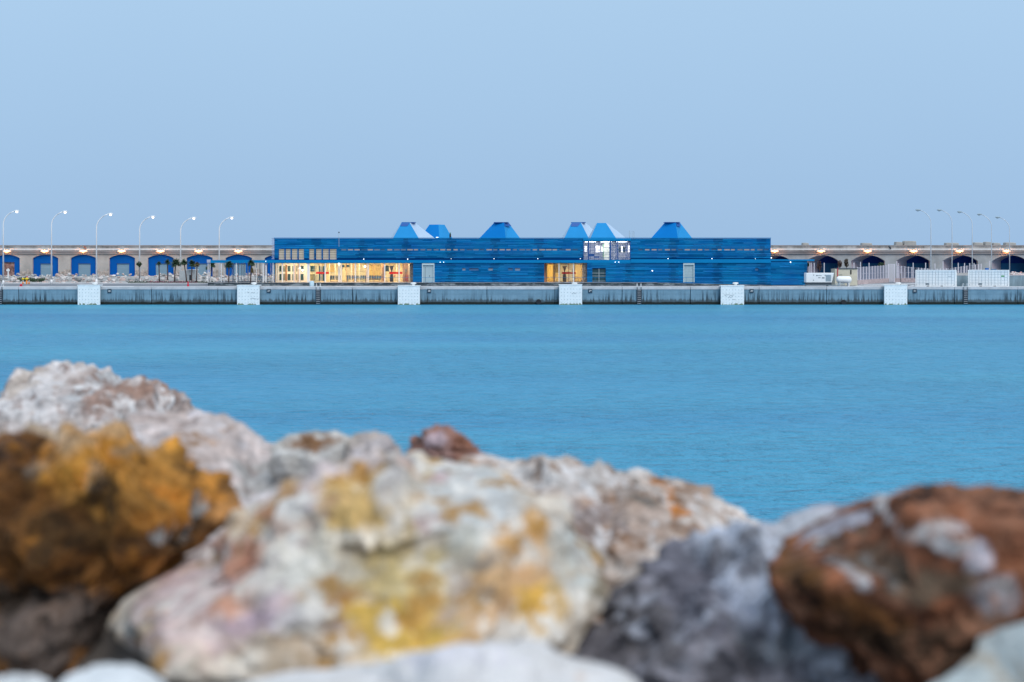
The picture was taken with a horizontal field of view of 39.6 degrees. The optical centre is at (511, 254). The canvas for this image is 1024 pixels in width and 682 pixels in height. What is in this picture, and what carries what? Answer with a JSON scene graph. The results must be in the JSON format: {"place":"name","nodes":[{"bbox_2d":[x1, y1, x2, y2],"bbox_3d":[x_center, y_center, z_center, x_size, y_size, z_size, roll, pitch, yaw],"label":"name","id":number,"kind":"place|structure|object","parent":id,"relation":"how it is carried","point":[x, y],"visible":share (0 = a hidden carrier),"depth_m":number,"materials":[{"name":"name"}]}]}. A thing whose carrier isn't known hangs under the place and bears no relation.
{"place":"outdoors","nodes":[
{"label":"outdoors","id":0,"kind":"place"},
{"bbox_2d":[1,283,207,283],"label":"pavement","id":1,"kind":"structure","parent":0,"point":[109,283],"depth_m":249.50,"materials":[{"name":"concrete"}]},
{"bbox_2d":[95,213,112,282],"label":"street lamp","id":2,"kind":"object","parent":1,"relation":"on","point":[110,214],"visible":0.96,"depth_m":251.09,"materials":[{"name":"white metal"}]},
{"bbox_2d":[128,281,217,282],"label":"ground cover","id":3,"kind":"object","parent":1,"relation":"on","point":[168,282],"visible":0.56,"depth_m":251.21,"materials":[{"name":"grey"}]},
{"bbox_2d":[152,281,197,282],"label":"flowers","id":4,"kind":"object","parent":1,"relation":"on","point":[169,282],"visible":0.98,"depth_m":251.15,"materials":[{"name":"plant"}]},
{"bbox_2d":[59,554,585,681],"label":"ground slope","id":5,"kind":"structure","parent":0,"point":[109,648],"depth_m":3.50,"materials":[{"name":"grey stone"}]},
{"bbox_2d":[0,673,49,681],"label":"boulder","id":6,"kind":"object","parent":5,"relation":"on","point":[15,677],"visible":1,"depth_m":2.53,"materials":[{"name":"white stone"}]},
{"bbox_2d":[0,360,200,432],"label":"boulder","id":7,"kind":"object","parent":5,"relation":"on","point":[82,396],"visible":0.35,"depth_m":6.90,"materials":[{"name":"grey stone"}]},
{"bbox_2d":[60,663,163,681],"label":"boulder","id":8,"kind":"object","parent":5,"relation":"on","point":[111,672],"visible":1,"depth_m":2.46,"materials":[{"name":"white stone"}]},
{"bbox_2d":[0,419,242,681],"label":"boulder","id":9,"kind":"object","parent":5,"relation":"on","point":[99,525],"visible":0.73,"depth_m":3.41,"materials":[{"name":"brown stone"}]},
{"bbox_2d":[124,409,278,555],"bbox_3d":[-0.985,0.911,5.203,0.990,0.649,1.359,0,0,0],"label":"boulder","id":10,"kind":"object","parent":5,"relation":"on","point":[240,452],"visible":0.32,"depth_m":5.07,"materials":[{"name":"grey stone"}]},
{"bbox_2d":[268,430,349,482],"bbox_3d":[-0.687,0.741,5.013,0.311,0.238,0.387,0,0,0],"label":"boulder","id":11,"kind":"object","parent":10,"relation":"on","point":[297,454],"visible":0.53,"depth_m":4.90,"materials":[{"name":"grey stone"}]},
{"bbox_2d":[107,448,610,681],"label":"boulder","id":12,"kind":"object","parent":5,"relation":"on","point":[376,555],"visible":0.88,"depth_m":2.99,"materials":[{"name":"grey stone"}]},
{"bbox_2d":[345,430,401,459],"bbox_3d":[-0.474,0.707,4.900,0.205,0.201,0.301,0,0,0],"label":"boulder","id":13,"kind":"object","parent":5,"relation":"on","point":[364,442],"visible":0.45,"depth_m":4.85,"materials":[{"name":"grey stone"}]},
{"bbox_2d":[252,639,636,681],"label":"boulder","id":14,"kind":"object","parent":5,"relation":"on","point":[527,660],"visible":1,"depth_m":2.44,"materials":[{"name":"white stone"}]},
{"bbox_2d":[454,454,759,632],"bbox_3d":[0.218,0.919,4.521,1.163,0.559,0.947,0,0,19],"label":"boulder","id":15,"kind":"object","parent":5,"relation":"on","point":[624,522],"visible":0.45,"depth_m":4.35,"materials":[{"name":"grey stone"}]},
{"bbox_2d":[407,423,485,462],"bbox_3d":[-0.221,0.711,5.014,0.299,0.228,0.299,0,0,0],"label":"boulder","id":16,"kind":"object","parent":15,"relation":"on","point":[446,442],"visible":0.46,"depth_m":4.93,"materials":[{"name":"brown stone"}]},
{"bbox_2d":[570,503,878,681],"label":"boulder","id":17,"kind":"object","parent":5,"relation":"on","point":[695,606],"visible":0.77,"depth_m":3.03,"materials":[{"name":"grey stone"}]},
{"bbox_2d":[766,482,1023,681],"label":"boulder","id":18,"kind":"object","parent":5,"relation":"on","point":[920,583],"visible":0.85,"depth_m":2.67,"materials":[{"name":"brown stone"}]},
{"bbox_2d":[936,622,1023,681],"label":"boulder","id":19,"kind":"object","parent":5,"relation":"on","point":[998,655],"visible":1,"depth_m":2.42,"materials":[{"name":"grey stone"}]},
{"bbox_2d":[389,266,393,281],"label":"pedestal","id":20,"kind":"object","parent":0,"point":[391,275],"visible":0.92,"depth_m":241.35,"materials":[{"name":"brown"}]},
{"bbox_2d":[0,304,1023,522],"bbox_3d":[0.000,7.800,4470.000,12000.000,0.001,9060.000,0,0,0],"label":"water","id":21,"kind":"structure","parent":0,"point":[770,413],"depth_m":89.19,"materials":[{"name":"blue liquid"}]},
{"bbox_2d":[0,290,1023,304],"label":"quay wall","id":22,"kind":"structure","parent":21,"relation":"in","point":[504,297],"depth_m":220.00,"materials":[{"name":"concrete"}]},
{"bbox_2d":[0,283,3,303],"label":"quay ladder","id":23,"kind":"object","parent":22,"relation":"attached to","point":[1,295],"visible":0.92,"depth_m":219.96,"materials":[{"name":"grey metal"}]},
{"bbox_2d":[77,285,100,304],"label":"quay fender","id":24,"kind":"object","parent":22,"relation":"attached to","point":[88,294],"visible":0.81,"depth_m":219.00,"materials":[{"name":"grey"}]},
{"bbox_2d":[237,285,260,304],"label":"quay fender","id":25,"kind":"object","parent":22,"relation":"attached to","point":[248,294],"visible":0.91,"depth_m":219.00,"materials":[{"name":"grey plastic"}]},
{"bbox_2d":[316,283,320,303],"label":"quay ladder","id":26,"kind":"object","parent":22,"relation":"attached to","point":[318,295],"visible":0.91,"depth_m":219.96,"materials":[{"name":"grey metal"}]},
{"bbox_2d":[398,285,420,304],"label":"quay fender","id":27,"kind":"object","parent":22,"relation":"attached to","point":[408,294],"visible":0.89,"depth_m":219.00,"materials":[{"name":"grey plastic"}]},
{"bbox_2d":[0,279,914,286],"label":"quay deck","id":28,"kind":"structure","parent":22,"relation":"on","point":[904,283],"depth_m":243.40,"materials":[{"name":"concrete"}]},
{"bbox_2d":[2,210,18,284],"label":"street lamp","id":29,"kind":"object","parent":28,"relation":"on","point":[16,211],"visible":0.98,"depth_m":239.91,"materials":[{"name":"white metal"}]},
{"bbox_2d":[50,211,67,283],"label":"street lamp","id":30,"kind":"object","parent":28,"relation":"on","point":[51,280],"visible":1,"depth_m":245.50,"materials":[{"name":"white metal"}]},
{"bbox_2d":[0,245,274,276],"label":"breakwater wall","id":31,"kind":"structure","parent":28,"relation":"on","point":[24,260],"depth_m":290.20,"materials":[{"name":"concrete"}]},
{"bbox_2d":[0,276,274,282],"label":"ground mound","id":32,"kind":"object","parent":28,"relation":"on","point":[170,278],"visible":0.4,"depth_m":265.91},
{"bbox_2d":[17,277,44,281],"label":"shrubbery","id":33,"kind":"object","parent":32,"relation":"on","point":[33,279],"visible":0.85,"depth_m":259.55,"materials":[{"name":"green plant"}]},
{"bbox_2d":[60,275,66,280],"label":"boulder","id":34,"kind":"object","parent":32,"relation":"on","point":[62,277],"visible":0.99,"depth_m":260.15,"materials":[{"name":"stone"}]},
{"bbox_2d":[0,273,274,282],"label":"rubble","id":35,"kind":"object","parent":32,"relation":"on","point":[33,275],"visible":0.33,"depth_m":267.62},
{"bbox_2d":[181,259,188,280],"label":"palm tree","id":36,"kind":"object","parent":32,"relation":"on","point":[184,262],"visible":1,"depth_m":256.90,"materials":[{"name":"green plant"}]},
{"bbox_2d":[136,261,141,280],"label":"tree","id":37,"kind":"object","parent":28,"relation":"on","point":[138,264],"visible":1,"depth_m":255.96,"materials":[{"name":"green plant"}]},
{"bbox_2d":[138,216,154,281],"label":"street lamp","id":38,"kind":"object","parent":28,"relation":"on","point":[139,237],"visible":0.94,"depth_m":256.69,"materials":[{"name":"white metal"}]},
{"bbox_2d":[156,261,161,281],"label":"palm tree","id":39,"kind":"object","parent":28,"relation":"on","point":[159,263],"visible":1,"depth_m":258.92,"materials":[{"name":"green plant"}]},
{"bbox_2d":[163,259,170,279],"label":"palm tree","id":40,"kind":"object","parent":28,"relation":"on","point":[167,262],"visible":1,"depth_m":260.86,"materials":[{"name":"green plant"}]},
{"bbox_2d":[171,258,180,281],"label":"palm tree","id":41,"kind":"object","parent":28,"relation":"on","point":[175,262],"visible":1,"depth_m":257.86,"materials":[{"name":"green plant"}]},
{"bbox_2d":[180,217,195,270],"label":"street lamp","id":42,"kind":"object","parent":28,"relation":"on","point":[193,218],"visible":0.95,"depth_m":262.29,"materials":[{"name":"white metal"}]},
{"bbox_2d":[179,269,198,280],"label":"hut","id":43,"kind":"object","parent":28,"relation":"on","point":[182,275],"visible":0.69,"depth_m":262.00,"materials":[{"name":"grey metal"}]},
{"bbox_2d":[188,260,195,280],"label":"palm tree","id":44,"kind":"object","parent":28,"relation":"on","point":[191,265],"visible":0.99,"depth_m":260.78,"materials":[{"name":"green plant"}]},
{"bbox_2d":[194,262,199,281],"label":"palm tree","id":45,"kind":"object","parent":28,"relation":"on","point":[196,265],"visible":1,"depth_m":258.90,"materials":[{"name":"green plant"}]},
{"bbox_2d":[209,263,215,281],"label":"palm tree","id":46,"kind":"object","parent":28,"relation":"on","point":[211,265],"visible":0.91,"depth_m":255.89,"materials":[{"name":"green plant"}]},
{"bbox_2d":[219,217,233,277],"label":"street lamp","id":47,"kind":"object","parent":28,"relation":"on","point":[219,243],"visible":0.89,"depth_m":267.91,"materials":[{"name":"white metal"}]},
{"bbox_2d":[208,283,772,285],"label":"platform","id":48,"kind":"structure","parent":28,"relation":"on","point":[464,284],"depth_m":235.00,"materials":[{"name":"grey concrete"}]},
{"bbox_2d":[224,261,233,282],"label":"palm tree","id":49,"kind":"object","parent":48,"relation":"on","point":[229,264],"visible":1,"depth_m":236.38,"materials":[{"name":"green plant"}]},
{"bbox_2d":[248,259,254,282],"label":"palm tree","id":50,"kind":"object","parent":48,"relation":"on","point":[251,262],"visible":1,"depth_m":235.38,"materials":[{"name":"green plant"}]},
{"bbox_2d":[210,282,656,282],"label":"platform paving","id":51,"kind":"structure","parent":48,"relation":"on","point":[435,282],"depth_m":236.40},
{"bbox_2d":[330,276,340,281],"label":"waiting bench","id":52,"kind":"object","parent":51,"relation":"on","point":[332,277],"visible":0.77,"depth_m":243.41,"materials":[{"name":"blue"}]},
{"bbox_2d":[356,275,365,279],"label":"waiting bench","id":53,"kind":"object","parent":51,"relation":"on","point":[360,278],"visible":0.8,"depth_m":244.91,"materials":[{"name":"blue"}]},
{"bbox_2d":[369,275,380,279],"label":"waiting bench","id":54,"kind":"object","parent":51,"relation":"on","point":[375,278],"visible":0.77,"depth_m":244.41,"materials":[{"name":"blue"}]},
{"bbox_2d":[348,277,765,279],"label":"railing","id":55,"kind":"object","parent":51,"relation":"on","point":[539,277],"visible":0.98,"depth_m":235.19,"materials":[{"name":"metal"}]},
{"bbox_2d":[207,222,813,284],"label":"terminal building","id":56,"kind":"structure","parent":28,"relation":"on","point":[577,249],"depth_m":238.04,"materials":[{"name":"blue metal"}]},
{"bbox_2d":[279,249,283,258],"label":"window","id":57,"kind":"structure","parent":56,"relation":"in","point":[281,251],"depth_m":238.37,"materials":[{"name":"beige glass"}]},
{"bbox_2d":[286,249,290,258],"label":"window","id":58,"kind":"structure","parent":56,"relation":"in","point":[287,250],"depth_m":238.37,"materials":[{"name":"beige glass"}]},
{"bbox_2d":[292,249,296,258],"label":"window","id":59,"kind":"structure","parent":56,"relation":"in","point":[294,251],"depth_m":238.37,"materials":[{"name":"beige glass"}]},
{"bbox_2d":[299,249,303,258],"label":"window","id":60,"kind":"structure","parent":56,"relation":"in","point":[301,251],"depth_m":238.37,"materials":[{"name":"beige glass"}]},
{"bbox_2d":[309,249,313,258],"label":"window","id":61,"kind":"structure","parent":56,"relation":"in","point":[311,251],"depth_m":238.37,"materials":[{"name":"beige glass"}]},
{"bbox_2d":[310,274,314,279],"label":"lobby window","id":62,"kind":"structure","parent":56,"relation":"in","point":[312,276],"depth_m":241.48,"materials":[{"name":"yellow glass"}]},
{"bbox_2d":[316,249,321,258],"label":"window","id":63,"kind":"structure","parent":56,"relation":"in","point":[318,251],"depth_m":238.37,"materials":[{"name":"beige glass"}]},
{"bbox_2d":[319,266,321,280],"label":"dark doorway","id":64,"kind":"structure","parent":56,"relation":"in","point":[320,267],"depth_m":241.60,"materials":[{"name":"black glass"}]},
{"bbox_2d":[322,266,324,280],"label":"dark doorway","id":65,"kind":"structure","parent":56,"relation":"in","point":[323,267],"depth_m":241.60,"materials":[{"name":"black glass"}]},
{"bbox_2d":[323,249,328,258],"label":"window","id":66,"kind":"structure","parent":56,"relation":"in","point":[325,251],"depth_m":238.37,"materials":[{"name":"beige glass"}]},
{"bbox_2d":[330,249,336,258],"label":"window","id":67,"kind":"structure","parent":56,"relation":"in","point":[332,251],"depth_m":238.37,"materials":[{"name":"beige glass"}]},
{"bbox_2d":[422,263,434,281],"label":"door","id":68,"kind":"structure","parent":56,"relation":"in","point":[427,268],"depth_m":238.20,"materials":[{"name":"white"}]},
{"bbox_2d":[592,269,605,281],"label":"window","id":69,"kind":"structure","parent":56,"relation":"in","point":[595,272],"depth_m":238.37,"materials":[{"name":"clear glass"}]},
{"bbox_2d":[583,241,630,259],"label":"window","id":70,"kind":"structure","parent":56,"relation":"in","point":[589,255],"depth_m":238.02,"materials":[{"name":"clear glass"}]},
{"bbox_2d":[683,263,693,281],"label":"door","id":71,"kind":"structure","parent":56,"relation":"in","point":[688,268],"depth_m":238.20,"materials":[{"name":"grey metal"}]},
{"bbox_2d":[804,270,833,285],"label":"generator","id":72,"kind":"object","parent":28,"relation":"on","point":[826,279],"visible":0.94,"depth_m":226.00,"materials":[{"name":"grey metal"}]},
{"bbox_2d":[816,261,821,272],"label":"tree","id":73,"kind":"object","parent":28,"relation":"on","point":[818,266],"visible":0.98,"depth_m":251.94,"materials":[{"name":"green plant"}]},
{"bbox_2d":[835,276,851,285],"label":"tank","id":74,"kind":"object","parent":28,"relation":"on","point":[840,280],"visible":0.9,"depth_m":228.58,"materials":[{"name":"white metal"}]},
{"bbox_2d":[831,268,857,284],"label":"hut","id":75,"kind":"object","parent":28,"relation":"on","point":[850,272],"visible":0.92,"depth_m":236.00,"materials":[{"name":"grey metal"}]},
{"bbox_2d":[857,265,888,284],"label":"picket fence","id":76,"kind":"object","parent":28,"relation":"on","point":[882,276],"visible":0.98,"depth_m":251.35,"materials":[{"name":"white"}]},
{"bbox_2d":[888,264,894,281],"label":"gate","id":77,"kind":"structure","parent":76,"relation":"attached to","point":[891,272],"depth_m":261.50,"materials":[{"name":"white metal"}]},
{"bbox_2d":[857,283,914,285],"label":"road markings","id":78,"kind":"object","parent":28,"relation":"on","point":[885,284],"visible":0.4,"depth_m":243.12,"materials":[{"name":"paint"}]},
{"bbox_2d":[771,245,1023,279],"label":"breakwater wall","id":79,"kind":"structure","parent":28,"relation":"on","point":[831,256],"depth_m":290.20,"materials":[{"name":"concrete"}]},
{"bbox_2d":[902,241,915,244],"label":"concrete block","id":80,"kind":"structure","parent":79,"relation":"on","point":[909,242],"depth_m":293.28,"materials":[{"name":"grey concrete"}]},
{"bbox_2d":[944,243,958,244],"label":"concrete block","id":81,"kind":"structure","parent":79,"relation":"on","point":[951,243],"depth_m":293.29,"materials":[{"name":"grey concrete"}]},
{"bbox_2d":[1003,242,1015,244],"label":"concrete block","id":82,"kind":"structure","parent":79,"relation":"on","point":[1007,243],"depth_m":293.29,"materials":[{"name":"grey concrete"}]},
{"bbox_2d":[916,209,930,269],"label":"street lamp","id":83,"kind":"object","parent":28,"relation":"on","point":[930,236],"visible":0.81,"depth_m":251.97,"materials":[{"name":"white metal"}]},
{"bbox_2d":[915,270,956,285],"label":"shipping container","id":84,"kind":"object","parent":28,"relation":"on","point":[935,277],"visible":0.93,"depth_m":222.64,"materials":[{"name":"grey metal"}]},
{"bbox_2d":[917,271,925,284],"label":"door","id":85,"kind":"structure","parent":84,"relation":"in","point":[921,275],"depth_m":223.33,"materials":[{"name":"grey metal"}]},
{"bbox_2d":[926,271,934,284],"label":"door","id":86,"kind":"structure","parent":84,"relation":"in","point":[930,275],"depth_m":222.84,"materials":[{"name":"grey metal"}]},
{"bbox_2d":[936,271,944,285],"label":"door","id":87,"kind":"structure","parent":84,"relation":"in","point":[940,275],"depth_m":222.30,"materials":[{"name":"grey metal"}]},
{"bbox_2d":[945,271,953,285],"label":"door","id":88,"kind":"structure","parent":84,"relation":"in","point":[949,275],"depth_m":221.81,"materials":[{"name":"grey metal"}]},
{"bbox_2d":[895,264,981,281],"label":"picket fence","id":89,"kind":"object","parent":28,"relation":"on","point":[903,279],"visible":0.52,"depth_m":262.54,"materials":[{"name":"white"}]},
{"bbox_2d":[968,270,1008,285],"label":"shipping container","id":90,"kind":"object","parent":28,"relation":"on","point":[988,277],"visible":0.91,"depth_m":222.62,"materials":[{"name":"grey metal"}]},
{"bbox_2d":[969,271,978,284],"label":"door","id":91,"kind":"structure","parent":90,"relation":"in","point":[973,275],"depth_m":223.38,"materials":[{"name":"grey metal"}]},
{"bbox_2d":[979,271,987,284],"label":"door","id":92,"kind":"structure","parent":90,"relation":"in","point":[983,275],"depth_m":222.84,"materials":[{"name":"grey metal"}]},
{"bbox_2d":[989,271,997,285],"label":"door","id":93,"kind":"structure","parent":90,"relation":"in","point":[993,275],"depth_m":222.30,"materials":[{"name":"grey metal"}]},
{"bbox_2d":[998,271,1007,285],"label":"door","id":94,"kind":"structure","parent":90,"relation":"in","point":[1002,281],"depth_m":221.75,"materials":[{"name":"grey metal"}]},
{"bbox_2d":[995,216,1009,272],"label":"street lamp","id":95,"kind":"object","parent":28,"relation":"on","point":[997,217],"visible":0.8,"depth_m":271.93,"materials":[{"name":"white metal"}]},
{"bbox_2d":[0,286,1023,289],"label":"quay coping","id":96,"kind":"object","parent":22,"relation":"on","point":[513,287],"visible":0.94,"depth_m":219.93,"materials":[{"name":"concrete"}]},
{"bbox_2d":[559,284,581,304],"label":"quay fender","id":97,"kind":"object","parent":22,"relation":"attached to","point":[570,294],"visible":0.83,"depth_m":219.00,"materials":[{"name":"grey"}]},
{"bbox_2d":[636,284,641,304],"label":"quay ladder","id":98,"kind":"object","parent":22,"relation":"attached to","point":[638,295],"visible":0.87,"depth_m":219.96,"materials":[{"name":"grey metal"}]},
{"bbox_2d":[719,285,743,304],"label":"quay fender","id":99,"kind":"object","parent":22,"relation":"attached to","point":[732,294],"visible":0.93,"depth_m":219.00,"materials":[{"name":"grey plastic"}]},
{"bbox_2d":[883,285,907,304],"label":"quay fender","id":100,"kind":"object","parent":22,"relation":"attached to","point":[895,294],"visible":0.86,"depth_m":219.00,"materials":[{"name":"grey"}]},
{"bbox_2d":[962,284,967,304],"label":"quay ladder","id":101,"kind":"object","parent":22,"relation":"attached to","point":[965,295],"visible":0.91,"depth_m":219.96,"materials":[{"name":"grey metal"}]},
{"bbox_2d":[0,0,1023,244],"label":"sky","id":102,"kind":"structure","parent":0,"point":[787,122],"materials":[{"name":"blue"}]},
{"bbox_2d":[562,266,566,281],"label":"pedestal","id":103,"kind":"object","parent":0,"point":[564,275],"visible":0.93,"depth_m":240.77,"materials":[{"name":"brown"}]},
{"bbox_2d":[957,275,1023,285],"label":"retaining wall","id":104,"kind":"structure","parent":0,"point":[1016,280],"depth_m":227.50,"materials":[{"name":"concrete"}]},
{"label":"ground fill","id":105,"kind":"structure","parent":0,"visible":0},
{"bbox_2d":[937,209,952,269],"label":"street lamp","id":106,"kind":"object","parent":105,"relation":"on","point":[952,252],"visible":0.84,"depth_m":256.95,"materials":[{"name":"white metal"}]},
{"bbox_2d":[957,211,972,269],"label":"street lamp","id":107,"kind":"object","parent":105,"relation":"on","point":[972,236],"visible":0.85,"depth_m":261.93,"materials":[{"name":"white metal"}]},
{"bbox_2d":[977,213,991,268],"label":"street lamp","id":108,"kind":"object","parent":105,"relation":"on","point":[978,214],"visible":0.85,"depth_m":266.93,"materials":[{"name":"white metal"}]},
{"bbox_2d":[1009,272,1023,274],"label":"rubble","id":109,"kind":"object","parent":105,"relation":"on","point":[1020,273],"visible":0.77,"depth_m":230.53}
]}

